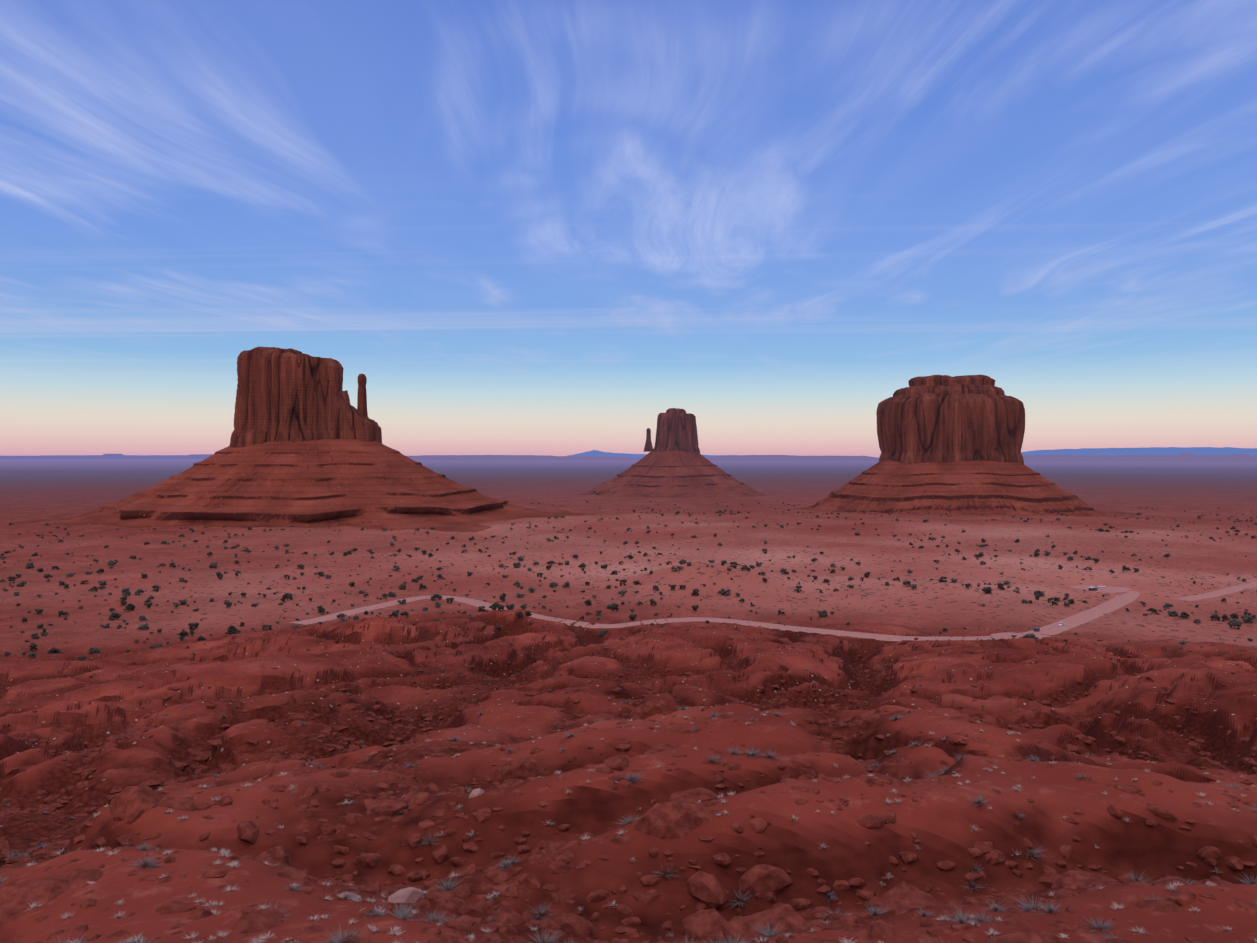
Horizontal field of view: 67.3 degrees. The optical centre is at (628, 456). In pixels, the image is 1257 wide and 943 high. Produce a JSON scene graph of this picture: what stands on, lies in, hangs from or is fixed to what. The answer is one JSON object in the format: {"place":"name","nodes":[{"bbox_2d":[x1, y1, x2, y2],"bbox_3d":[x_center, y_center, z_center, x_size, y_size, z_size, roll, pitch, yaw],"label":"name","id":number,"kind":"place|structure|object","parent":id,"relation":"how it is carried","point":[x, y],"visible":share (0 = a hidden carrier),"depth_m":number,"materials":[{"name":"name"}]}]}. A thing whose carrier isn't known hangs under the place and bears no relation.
{"place":"outdoors","nodes":[
{"label":"outdoors","id":0,"kind":"place"},
{"bbox_2d":[0,454,543,458],"bbox_3d":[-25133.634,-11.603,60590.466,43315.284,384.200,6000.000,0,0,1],"label":"mesas","id":1,"kind":"structure","parent":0,"point":[122,456],"depth_m":58449.85,"materials":[{"name":"stone"}]},
{"bbox_2d":[407,455,641,460],"bbox_3d":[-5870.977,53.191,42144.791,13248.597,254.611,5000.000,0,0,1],"label":"mesas","id":2,"kind":"structure","parent":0,"point":[536,457],"depth_m":40135.16,"materials":[{"name":"stone"}]},
{"bbox_2d":[0,459,1256,942],"bbox_3d":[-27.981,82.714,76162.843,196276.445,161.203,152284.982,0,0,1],"label":"terrain","id":3,"kind":"structure","parent":0,"point":[942,821],"depth_m":220.74,"materials":[{"name":"soil"}]},
{"bbox_2d":[0,346,595,532],"bbox_3d":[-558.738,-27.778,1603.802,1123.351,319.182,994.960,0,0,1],"label":"butte","id":4,"kind":"object","parent":3,"relation":"on","point":[306,448],"visible":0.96,"depth_m":1507.45,"materials":[{"name":"stone"}]},
{"bbox_2d":[0,612,1256,942],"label":"rocks","id":5,"kind":"object","parent":3,"relation":"on","point":[680,814],"visible":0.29,"depth_m":34.31,"materials":[{"name":"red stone"}]},
{"bbox_2d":[0,500,1256,660],"bbox_3d":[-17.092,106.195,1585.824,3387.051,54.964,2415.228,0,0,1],"label":"shrubs","id":6,"kind":"object","parent":3,"relation":"on","point":[231,630],"visible":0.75,"depth_m":705.67,"materials":[{"name":"green plant"}]},
{"bbox_2d":[0,637,1256,942],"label":"shrubs","id":7,"kind":"object","parent":3,"relation":"on","point":[406,915],"visible":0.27,"depth_m":29.78,"materials":[{"name":"green plant"}]},
{"bbox_2d":[0,612,1256,942],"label":"dry grass tufts","id":8,"kind":"object","parent":3,"relation":"on","point":[266,936],"visible":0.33,"depth_m":31.25,"materials":[{"name":"beige plant"}]},
{"bbox_2d":[1,519,1256,680],"bbox_3d":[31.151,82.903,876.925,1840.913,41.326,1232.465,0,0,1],"label":"valley sage shrubs","id":9,"kind":"object","parent":3,"relation":"on","point":[670,595],"visible":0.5,"depth_m":664.51,"materials":[{"name":"green plant"}]},
{"bbox_2d":[87,788,1216,902],"bbox_3d":[-5.333,24.317,71.718,72.206,26.536,97.955,0,0,-31],"label":"pale boulder","id":10,"kind":"object","parent":3,"relation":"on","point":[409,895],"visible":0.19,"depth_m":30.89,"materials":[{"name":"grey stone"}]},
{"bbox_2d":[573,408,765,497],"bbox_3d":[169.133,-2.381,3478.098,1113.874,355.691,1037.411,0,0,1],"label":"butte","id":11,"kind":"object","parent":3,"relation":"on","point":[674,462],"visible":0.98,"depth_m":3381.75,"materials":[{"name":"stone"}]},
{"bbox_2d":[789,375,1140,516],"bbox_3d":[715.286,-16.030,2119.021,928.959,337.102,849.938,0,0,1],"label":"butte","id":12,"kind":"object","parent":3,"relation":"on","point":[949,444],"visible":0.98,"depth_m":2020.10,"materials":[{"name":"stone"}]},
{"bbox_2d":[1088,586,1096,590],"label":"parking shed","id":13,"kind":"structure","parent":3,"relation":"on","point":[1091,588],"depth_m":687.42,"materials":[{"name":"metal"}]},
{"bbox_2d":[0,0,1256,457],"label":"sky","id":14,"kind":"structure","parent":0,"point":[529,227],"materials":[{"name":"blue"}]},
{"bbox_2d":[568,450,795,457],"bbox_3d":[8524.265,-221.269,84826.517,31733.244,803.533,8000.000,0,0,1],"label":"distant mountains","id":15,"kind":"structure","parent":0,"point":[594,453],"depth_m":83631.92,"materials":[{"name":"blue stone"}]},
{"bbox_2d":[289,581,1256,640],"bbox_3d":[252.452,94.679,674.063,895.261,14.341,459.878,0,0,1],"label":"dirt road","id":16,"kind":"structure","parent":0,"point":[1116,602],"depth_m":551.59,"materials":[{"name":"beige soil"}]},
{"bbox_2d":[707,455,878,460],"bbox_3d":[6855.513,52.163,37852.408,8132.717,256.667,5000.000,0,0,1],"label":"mesas","id":17,"kind":"structure","parent":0,"point":[786,458],"depth_m":35806.80,"materials":[{"name":"stone"}]},
{"bbox_2d":[877,453,1256,461],"bbox_3d":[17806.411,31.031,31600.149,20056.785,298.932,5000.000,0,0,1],"label":"mesas","id":18,"kind":"structure","parent":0,"point":[1186,457],"depth_m":29606.62,"materials":[{"name":"stone"}]},
{"bbox_2d":[1021,447,1256,455],"bbox_3d":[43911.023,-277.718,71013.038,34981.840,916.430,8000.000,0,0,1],"label":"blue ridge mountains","id":19,"kind":"structure","parent":0,"point":[1166,451],"depth_m":69541.81,"materials":[{"name":"blue stone"}]}
]}

